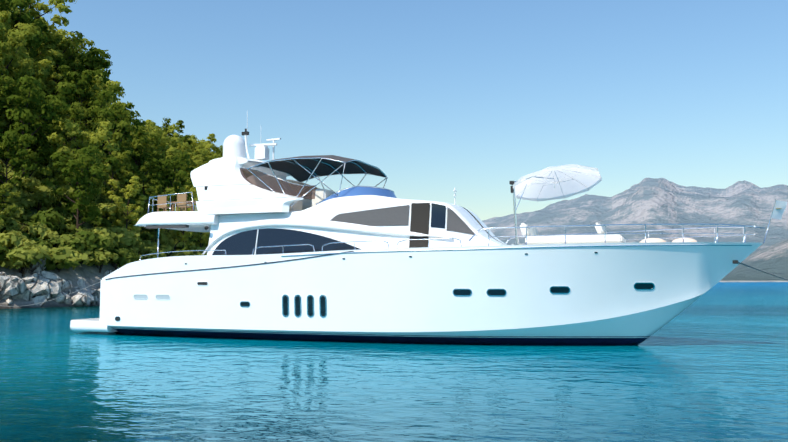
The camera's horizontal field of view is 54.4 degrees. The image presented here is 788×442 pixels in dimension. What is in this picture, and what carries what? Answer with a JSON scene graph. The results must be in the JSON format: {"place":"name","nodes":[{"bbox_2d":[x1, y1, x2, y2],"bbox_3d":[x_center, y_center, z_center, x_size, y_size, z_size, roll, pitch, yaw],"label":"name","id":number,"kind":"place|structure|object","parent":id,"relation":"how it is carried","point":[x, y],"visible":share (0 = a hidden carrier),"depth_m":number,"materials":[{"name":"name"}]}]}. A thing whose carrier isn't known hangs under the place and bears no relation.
{"place":"outdoors","nodes":[
{"label":"outdoors","id":0,"kind":"place"},
{"bbox_2d":[0,127,172,308],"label":"headland terrain","id":1,"kind":"structure","parent":0,"point":[90,275],"depth_m":71.45,"materials":[{"name":"grey stone"}]},
{"bbox_2d":[0,57,11,109],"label":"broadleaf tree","id":2,"kind":"object","parent":1,"relation":"on","point":[2,64],"visible":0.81,"depth_m":81.97,"materials":[{"name":"green plant"}]},
{"bbox_2d":[0,245,12,260],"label":"maquis shrub","id":3,"kind":"object","parent":1,"relation":"on","point":[2,253],"visible":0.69,"depth_m":66.19,"materials":[{"name":"green plant"}]},
{"bbox_2d":[0,99,16,140],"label":"tree","id":4,"kind":"object","parent":1,"relation":"on","point":[7,123],"visible":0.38,"depth_m":83.17,"materials":[{"name":"green plant"}]},
{"bbox_2d":[0,184,20,202],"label":"maquis shrub","id":5,"kind":"object","parent":1,"relation":"on","point":[15,189],"visible":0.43,"depth_m":75.15,"materials":[{"name":"green plant"}]},
{"bbox_2d":[0,183,21,226],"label":"pine tree","id":6,"kind":"object","parent":1,"relation":"on","point":[5,187],"visible":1,"depth_m":70.29,"materials":[{"name":"green plant"}]},
{"bbox_2d":[0,220,21,232],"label":"maquis shrub","id":7,"kind":"object","parent":1,"relation":"on","point":[7,227],"visible":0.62,"depth_m":70.92,"materials":[{"name":"green plant"}]},
{"bbox_2d":[0,167,21,182],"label":"maquis shrub","id":8,"kind":"object","parent":1,"relation":"on","point":[11,173],"visible":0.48,"depth_m":79.55,"materials":[{"name":"green plant"}]},
{"bbox_2d":[0,206,24,223],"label":"maquis shrub","id":9,"kind":"object","parent":1,"relation":"on","point":[18,214],"visible":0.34,"depth_m":74.14,"materials":[{"name":"green plant"}]},
{"bbox_2d":[4,217,28,232],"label":"maquis shrub","id":10,"kind":"object","parent":1,"relation":"on","point":[11,221],"visible":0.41,"depth_m":72.08,"materials":[{"name":"green plant"}]},
{"bbox_2d":[0,202,33,214],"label":"maquis shrub","id":11,"kind":"object","parent":1,"relation":"on","point":[28,212],"visible":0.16,"depth_m":75.80,"materials":[{"name":"green plant"}]},
{"bbox_2d":[0,130,37,202],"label":"pine tree","id":12,"kind":"object","parent":1,"relation":"on","point":[16,151],"visible":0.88,"depth_m":75.08,"materials":[{"name":"green plant"}]},
{"bbox_2d":[0,228,37,249],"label":"maquis shrub","id":13,"kind":"object","parent":1,"relation":"on","point":[12,238],"visible":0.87,"depth_m":68.61,"materials":[{"name":"green plant"}]},
{"bbox_2d":[0,10,40,89],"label":"tree","id":14,"kind":"object","parent":1,"relation":"on","point":[5,17],"visible":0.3,"depth_m":96.81,"materials":[{"name":"green plant"}]},
{"bbox_2d":[0,244,40,276],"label":"maquis shrub","id":15,"kind":"object","parent":1,"relation":"on","point":[6,263],"visible":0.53,"depth_m":66.38,"materials":[{"name":"green plant"}]},
{"bbox_2d":[2,163,39,177],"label":"maquis shrub","id":16,"kind":"object","parent":1,"relation":"on","point":[31,172],"visible":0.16,"depth_m":84.41,"materials":[{"name":"green plant"}]},
{"bbox_2d":[13,198,29,214],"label":"maquis shrub","id":17,"kind":"object","parent":1,"relation":"on","point":[24,203],"visible":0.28,"depth_m":77.00,"materials":[{"name":"green plant"}]},
{"bbox_2d":[6,189,37,201],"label":"maquis shrub","id":18,"kind":"object","parent":1,"relation":"on","point":[24,195],"visible":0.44,"depth_m":78.54,"materials":[{"name":"green plant"}]},
{"bbox_2d":[0,23,45,126],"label":"tree","id":19,"kind":"object","parent":1,"relation":"on","point":[16,40],"visible":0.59,"depth_m":90.05,"materials":[{"name":"green plant"}]},
{"bbox_2d":[8,176,40,192],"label":"maquis shrub","id":20,"kind":"object","parent":1,"relation":"on","point":[29,182],"visible":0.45,"depth_m":79.72,"materials":[{"name":"green plant"}]},
{"bbox_2d":[22,233,39,240],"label":"maquis shrub","id":21,"kind":"object","parent":1,"relation":"on","point":[28,236],"visible":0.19,"depth_m":71.45,"materials":[{"name":"green plant"}]},
{"bbox_2d":[0,0,64,75],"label":"pine tree","id":22,"kind":"object","parent":1,"relation":"on","point":[35,42],"visible":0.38,"depth_m":101.86,"materials":[{"name":"green plant"}]},
{"bbox_2d":[3,53,63,109],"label":"tree","id":23,"kind":"object","parent":1,"relation":"on","point":[40,68],"visible":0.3,"depth_m":100.14,"materials":[{"name":"green plant"}]},
{"bbox_2d":[11,113,56,164],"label":"pine tree","id":24,"kind":"object","parent":1,"relation":"on","point":[45,142],"visible":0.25,"depth_m":86.60,"materials":[{"name":"green plant"}]},
{"bbox_2d":[0,74,76,186],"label":"pine tree","id":25,"kind":"object","parent":1,"relation":"on","point":[24,101],"visible":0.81,"depth_m":81.28,"materials":[{"name":"green plant"}]},
{"bbox_2d":[25,173,53,181],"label":"maquis shrub","id":26,"kind":"object","parent":1,"relation":"on","point":[41,177],"visible":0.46,"depth_m":85.72,"materials":[{"name":"green plant"}]},
{"bbox_2d":[6,245,75,264],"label":"maquis shrub","id":27,"kind":"object","parent":1,"relation":"on","point":[43,254],"visible":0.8,"depth_m":67.23,"materials":[{"name":"green plant"}]},
{"bbox_2d":[6,0,76,83],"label":"pine tree","id":28,"kind":"object","parent":1,"relation":"on","point":[37,15],"visible":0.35,"depth_m":108.16,"materials":[{"name":"green plant"}]},
{"bbox_2d":[26,191,56,210],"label":"maquis shrub","id":29,"kind":"object","parent":1,"relation":"on","point":[45,201],"visible":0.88,"depth_m":79.71,"materials":[{"name":"green plant"}]},
{"bbox_2d":[20,208,64,231],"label":"maquis shrub","id":30,"kind":"object","parent":1,"relation":"on","point":[50,219],"visible":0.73,"depth_m":74.79,"materials":[{"name":"green plant"}]},
{"bbox_2d":[27,222,58,240],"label":"maquis shrub","id":31,"kind":"object","parent":1,"relation":"on","point":[40,230],"visible":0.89,"depth_m":72.38,"materials":[{"name":"green plant"}]},
{"bbox_2d":[30,191,60,207],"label":"maquis shrub","id":32,"kind":"object","parent":1,"relation":"on","point":[56,199],"visible":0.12,"depth_m":81.64,"materials":[{"name":"green plant"}]},
{"bbox_2d":[32,164,58,176],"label":"maquis shrub","id":33,"kind":"object","parent":1,"relation":"on","point":[53,171],"visible":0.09,"depth_m":87.09,"materials":[{"name":"green plant"}]},
{"bbox_2d":[32,237,61,247],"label":"maquis shrub","id":34,"kind":"object","parent":1,"relation":"on","point":[41,242],"visible":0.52,"depth_m":71.50,"materials":[{"name":"green plant"}]},
{"bbox_2d":[38,159,55,166],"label":"tree","id":35,"kind":"object","parent":1,"relation":"on","point":[46,163],"visible":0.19,"depth_m":88.56,"materials":[{"name":"green plant"}]},
{"bbox_2d":[29,17,67,89],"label":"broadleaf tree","id":36,"kind":"object","parent":1,"relation":"on","point":[60,31],"visible":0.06,"depth_m":118.03,"materials":[{"name":"green plant"}]},
{"bbox_2d":[31,94,69,145],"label":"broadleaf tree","id":37,"kind":"object","parent":1,"relation":"on","point":[63,115],"visible":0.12,"depth_m":94.30,"materials":[{"name":"green plant"}]},
{"bbox_2d":[26,183,76,195],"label":"maquis shrub","id":38,"kind":"object","parent":1,"relation":"on","point":[42,189],"visible":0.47,"depth_m":81.55,"materials":[{"name":"green plant"}]},
{"bbox_2d":[0,258,111,306],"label":"shore rocks","id":39,"kind":"object","parent":1,"relation":"on","point":[38,279],"visible":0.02,"depth_m":67.02,"materials":[{"name":"grey stone"}]},
{"bbox_2d":[44,258,79,271],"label":"maquis shrub","id":40,"kind":"object","parent":1,"relation":"on","point":[60,264],"visible":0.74,"depth_m":69.53,"materials":[{"name":"green plant"}]},
{"bbox_2d":[36,31,94,112],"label":"tree","id":41,"kind":"object","parent":1,"relation":"on","point":[74,44],"visible":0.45,"depth_m":112.51,"materials":[{"name":"green plant"}]},
{"bbox_2d":[41,234,89,250],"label":"maquis shrub","id":42,"kind":"object","parent":1,"relation":"on","point":[65,239],"visible":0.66,"depth_m":73.02,"materials":[{"name":"green plant"}]},
{"bbox_2d":[61,217,76,223],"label":"maquis shrub","id":43,"kind":"object","parent":1,"relation":"on","point":[68,220],"visible":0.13,"depth_m":78.02,"materials":[{"name":"green plant"}]},
{"bbox_2d":[49,247,93,264],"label":"maquis shrub","id":44,"kind":"object","parent":1,"relation":"on","point":[81,255],"visible":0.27,"depth_m":71.54,"materials":[{"name":"green plant"}]},
{"bbox_2d":[50,102,93,167],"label":"tree","id":45,"kind":"object","parent":1,"relation":"on","point":[76,115],"visible":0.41,"depth_m":90.58,"materials":[{"name":"green plant"}]},
{"bbox_2d":[59,210,85,224],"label":"maquis shrub","id":46,"kind":"object","parent":1,"relation":"on","point":[64,214],"visible":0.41,"depth_m":79.11,"materials":[{"name":"green plant"}]},
{"bbox_2d":[57,223,89,235],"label":"maquis shrub","id":47,"kind":"object","parent":1,"relation":"on","point":[68,229],"visible":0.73,"depth_m":77.18,"materials":[{"name":"green plant"}]},
{"bbox_2d":[36,145,118,231],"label":"pine tree","id":48,"kind":"object","parent":1,"relation":"on","point":[74,173],"visible":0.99,"depth_m":77.10,"materials":[{"name":"green plant"}]},
{"bbox_2d":[45,34,111,113],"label":"pine tree","id":49,"kind":"object","parent":1,"relation":"on","point":[102,55],"visible":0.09,"depth_m":119.35,"materials":[{"name":"green plant"}]},
{"bbox_2d":[46,118,119,195],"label":"pine tree","id":50,"kind":"object","parent":1,"relation":"on","point":[99,136],"visible":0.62,"depth_m":84.15,"materials":[{"name":"green plant"}]},
{"bbox_2d":[55,47,120,128],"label":"pine tree","id":51,"kind":"object","parent":1,"relation":"on","point":[92,64],"visible":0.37,"depth_m":111.66,"materials":[{"name":"green plant"}]},
{"bbox_2d":[61,229,114,253],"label":"maquis shrub","id":52,"kind":"object","parent":1,"relation":"on","point":[97,238],"visible":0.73,"depth_m":74.33,"materials":[{"name":"green plant"}]},
{"bbox_2d":[52,65,124,149],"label":"pine tree","id":53,"kind":"object","parent":1,"relation":"on","point":[85,82],"visible":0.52,"depth_m":101.26,"materials":[{"name":"green plant"}]},
{"bbox_2d":[59,83,131,123],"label":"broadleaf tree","id":54,"kind":"object","parent":1,"relation":"on","point":[121,93],"depth_m":135.65,"materials":[{"name":"green plant"}]},
{"bbox_2d":[62,73,130,146],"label":"tree","id":55,"kind":"object","parent":1,"relation":"on","point":[96,88],"visible":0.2,"depth_m":104.99,"materials":[{"name":"green plant"}]},
{"bbox_2d":[80,247,118,272],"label":"maquis shrub","id":56,"kind":"object","parent":1,"relation":"on","point":[100,256],"visible":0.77,"depth_m":73.98,"materials":[{"name":"green plant"}]},
{"bbox_2d":[77,227,125,249],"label":"maquis shrub","id":57,"kind":"object","parent":1,"relation":"on","point":[104,232],"visible":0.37,"depth_m":76.97,"materials":[{"name":"green plant"}]},
{"bbox_2d":[89,216,113,227],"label":"maquis shrub","id":58,"kind":"object","parent":1,"relation":"on","point":[105,223],"visible":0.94,"depth_m":82.28,"materials":[{"name":"green plant"}]},
{"bbox_2d":[91,197,117,204],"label":"maquis shrub","id":59,"kind":"object","parent":1,"relation":"on","point":[100,200],"visible":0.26,"depth_m":86.47,"materials":[{"name":"green plant"}]},
{"bbox_2d":[73,101,147,184],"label":"pine tree","id":60,"kind":"object","parent":1,"relation":"on","point":[104,114],"visible":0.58,"depth_m":96.25,"materials":[{"name":"green plant"}]},
{"bbox_2d":[96,203,128,218],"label":"maquis shrub","id":61,"kind":"object","parent":1,"relation":"on","point":[111,210],"visible":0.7,"depth_m":83.68,"materials":[{"name":"green plant"}]},
{"bbox_2d":[95,150,134,202],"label":"pine tree","id":62,"kind":"object","parent":1,"relation":"on","point":[124,157],"visible":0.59,"depth_m":89.35,"materials":[{"name":"green plant"}]},
{"bbox_2d":[106,179,124,187],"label":"maquis shrub","id":63,"kind":"object","parent":1,"relation":"on","point":[108,185],"visible":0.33,"depth_m":102.38,"materials":[{"name":"green plant"}]},
{"bbox_2d":[101,133,133,175],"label":"pine tree","id":64,"kind":"object","parent":1,"relation":"on","point":[106,153],"visible":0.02,"depth_m":113.46,"materials":[{"name":"green plant"}]},
{"bbox_2d":[107,248,139,268],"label":"maquis shrub","id":65,"kind":"object","parent":1,"relation":"on","point":[124,256],"visible":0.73,"depth_m":77.04,"materials":[{"name":"green plant"}]},
{"bbox_2d":[108,195,138,210],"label":"maquis shrub","id":66,"kind":"object","parent":1,"relation":"on","point":[133,202],"visible":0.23,"depth_m":91.20,"materials":[{"name":"green plant"}]},
{"bbox_2d":[106,213,146,225],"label":"maquis shrub","id":67,"kind":"object","parent":1,"relation":"on","point":[122,218],"visible":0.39,"depth_m":85.51,"materials":[{"name":"green plant"}]},
{"bbox_2d":[107,176,146,229],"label":"pine tree","id":68,"kind":"object","parent":1,"relation":"on","point":[133,188],"visible":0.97,"depth_m":83.11,"materials":[{"name":"green plant"}]},
{"bbox_2d":[112,225,141,247],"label":"maquis shrub","id":69,"kind":"object","parent":1,"relation":"on","point":[129,237],"visible":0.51,"depth_m":81.15,"materials":[{"name":"green plant"}]},
{"bbox_2d":[113,223,142,233],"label":"maquis shrub","id":70,"kind":"object","parent":1,"relation":"on","point":[137,230],"visible":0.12,"depth_m":84.70,"materials":[{"name":"green plant"}]},
{"bbox_2d":[126,240,144,247],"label":"maquis shrub","id":71,"kind":"object","parent":1,"relation":"on","point":[138,244],"visible":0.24,"depth_m":82.72,"materials":[{"name":"green plant"}]},
{"bbox_2d":[128,246,142,255],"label":"maquis shrub","id":72,"kind":"object","parent":1,"relation":"on","point":[135,249],"visible":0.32,"depth_m":81.44,"materials":[{"name":"green plant"}]},
{"bbox_2d":[111,125,161,191],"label":"pine tree","id":73,"kind":"object","parent":1,"relation":"on","point":[136,145],"visible":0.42,"depth_m":103.92,"materials":[{"name":"green plant"}]},
{"bbox_2d":[113,150,160,191],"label":"pine tree","id":74,"kind":"object","parent":1,"relation":"on","point":[141,162],"visible":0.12,"depth_m":109.58,"materials":[{"name":"green plant"}]},
{"bbox_2d":[125,158,160,209],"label":"pine tree","id":75,"kind":"object","parent":1,"relation":"on","point":[147,166],"visible":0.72,"depth_m":97.85,"materials":[{"name":"green plant"}]},
{"bbox_2d":[139,230,157,242],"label":"maquis shrub","id":76,"kind":"object","parent":1,"relation":"on","point":[146,235],"visible":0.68,"depth_m":87.87,"materials":[{"name":"green plant"}]},
{"bbox_2d":[138,246,166,259],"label":"maquis shrub","id":77,"kind":"object","parent":1,"relation":"on","point":[152,250],"visible":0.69,"depth_m":82.62,"materials":[{"name":"green plant"}]},
{"bbox_2d":[126,126,182,200],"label":"pine tree","id":78,"kind":"object","parent":1,"relation":"on","point":[164,145],"visible":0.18,"depth_m":114.77,"materials":[{"name":"green plant"}]},
{"bbox_2d":[138,242,174,251],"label":"maquis shrub","id":79,"kind":"object","parent":1,"relation":"on","point":[165,248],"visible":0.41,"depth_m":85.55,"materials":[{"name":"green plant"}]},
{"bbox_2d":[139,183,175,241],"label":"pine tree","id":80,"kind":"object","parent":1,"relation":"on","point":[152,192],"visible":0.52,"depth_m":89.85,"materials":[{"name":"green plant"}]},
{"bbox_2d":[148,229,170,242],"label":"maquis shrub","id":81,"kind":"object","parent":1,"relation":"on","point":[163,237],"visible":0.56,"depth_m":91.29,"materials":[{"name":"green plant"}]},
{"bbox_2d":[144,229,179,238],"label":"maquis shrub","id":82,"kind":"object","parent":1,"relation":"on","point":[170,233],"visible":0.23,"depth_m":93.92,"materials":[{"name":"green plant"}]},
{"bbox_2d":[146,120,179,153],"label":"pine tree","id":83,"kind":"object","parent":1,"relation":"on","point":[153,124],"visible":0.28,"depth_m":191.16,"materials":[{"name":"green plant"}]},
{"bbox_2d":[140,152,196,211],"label":"pine tree","id":84,"kind":"object","parent":1,"relation":"on","point":[169,176],"visible":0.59,"depth_m":104.10,"materials":[{"name":"green plant"}]},
{"bbox_2d":[157,117,184,143],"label":"pine tree","id":85,"kind":"object","parent":1,"relation":"on","point":[179,123],"visible":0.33,"depth_m":214.01,"materials":[{"name":"green plant"}]},
{"bbox_2d":[160,237,186,250],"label":"maquis shrub","id":86,"kind":"object","parent":1,"relation":"on","point":[176,243],"visible":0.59,"depth_m":93.57,"materials":[{"name":"green plant"}]},
{"bbox_2d":[165,169,192,206],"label":"pine tree","id":87,"kind":"object","parent":1,"relation":"on","point":[189,182],"visible":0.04,"depth_m":126.00,"materials":[{"name":"green plant"}]},
{"bbox_2d":[166,135,192,149],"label":"pine tree","id":88,"kind":"object","parent":1,"relation":"on","point":[184,138],"visible":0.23,"depth_m":208.09,"materials":[{"name":"green plant"}]},
{"bbox_2d":[169,185,189,206],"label":"pine tree","id":89,"kind":"object","parent":1,"relation":"on","point":[182,189],"visible":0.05,"depth_m":119.73,"materials":[{"name":"green plant"}]},
{"bbox_2d":[167,204,195,247],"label":"pine tree","id":90,"kind":"object","parent":1,"relation":"on","point":[186,235],"visible":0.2,"depth_m":93.97,"materials":[{"name":"green plant"}]},
{"bbox_2d":[169,149,193,164],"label":"pine tree","id":91,"kind":"object","parent":1,"relation":"on","point":[188,151],"visible":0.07,"depth_m":195.03,"materials":[{"name":"green plant"}]},
{"bbox_2d":[170,247,194,256],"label":"maquis shrub","id":92,"kind":"object","parent":1,"relation":"on","point":[186,253],"visible":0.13,"depth_m":88.54,"materials":[{"name":"green plant"}]},
{"bbox_2d":[174,190,202,244],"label":"pine tree","id":93,"kind":"object","parent":1,"relation":"on","point":[191,194],"visible":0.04,"depth_m":122.30,"materials":[{"name":"green plant"}]},
{"bbox_2d":[183,177,196,194],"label":"pine tree","id":94,"kind":"object","parent":1,"relation":"on","point":[193,190],"visible":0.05,"depth_m":171.10,"materials":[{"name":"green plant"}]},
{"bbox_2d":[176,142,206,166],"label":"pine tree","id":95,"kind":"object","parent":1,"relation":"on","point":[184,147],"visible":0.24,"depth_m":201.29,"materials":[{"name":"green plant"}]},
{"bbox_2d":[177,246,206,254],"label":"maquis shrub","id":96,"kind":"object","parent":1,"relation":"on","point":[195,248],"visible":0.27,"depth_m":96.49,"materials":[{"name":"green plant"}]},
{"bbox_2d":[180,231,204,242],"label":"pine tree","id":97,"kind":"object","parent":1,"relation":"on","point":[196,235],"visible":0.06,"depth_m":110.49,"materials":[{"name":"green plant"}]},
{"bbox_2d":[185,138,214,156],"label":"pine tree","id":98,"kind":"object","parent":1,"relation":"on","point":[206,144],"visible":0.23,"depth_m":213.15,"materials":[{"name":"green plant"}]},
{"bbox_2d":[190,195,209,247],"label":"pine tree","id":99,"kind":"object","parent":1,"relation":"on","point":[205,237],"visible":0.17,"depth_m":115.24,"materials":[{"name":"green plant"}]},
{"bbox_2d":[189,133,216,152],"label":"pine tree","id":100,"kind":"object","parent":1,"relation":"on","point":[211,137],"visible":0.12,"depth_m":219.33,"materials":[{"name":"green plant"}]},
{"bbox_2d":[187,148,221,166],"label":"pine tree","id":101,"kind":"object","parent":1,"relation":"on","point":[199,160],"visible":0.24,"depth_m":190.41,"materials":[{"name":"green plant"}]},
{"bbox_2d":[201,145,222,155],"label":"pine tree","id":102,"kind":"object","parent":1,"relation":"on","point":[216,149],"visible":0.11,"depth_m":210.82,"materials":[{"name":"green plant"}]},
{"bbox_2d":[0,282,787,441],"bbox_3d":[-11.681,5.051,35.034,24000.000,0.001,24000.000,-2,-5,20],"label":"sea water","id":103,"kind":"structure","parent":0,"point":[710,365],"depth_m":16.93,"materials":[{"name":"blue liquid"}]},
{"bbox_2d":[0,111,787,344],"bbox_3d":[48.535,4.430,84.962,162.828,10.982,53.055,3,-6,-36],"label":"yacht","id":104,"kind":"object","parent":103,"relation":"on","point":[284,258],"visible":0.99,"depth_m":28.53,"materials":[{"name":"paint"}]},
{"bbox_2d":[212,203,477,254],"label":"yacht windows","id":105,"kind":"structure","parent":104,"relation":"in","point":[242,243],"depth_m":29.13,"materials":[{"name":"black glass"}]},
{"bbox_2d":[18,0,787,219],"label":"sky","id":106,"kind":"structure","parent":0,"point":[473,98],"materials":[{"name":"blue"}]},
{"bbox_2d":[482,178,787,281],"bbox_3d":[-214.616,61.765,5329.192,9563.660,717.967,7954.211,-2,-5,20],"label":"mountain terrain","id":107,"kind":"structure","parent":0,"point":[660,201],"depth_m":3836.45,"materials":[{"name":"grey stone"}]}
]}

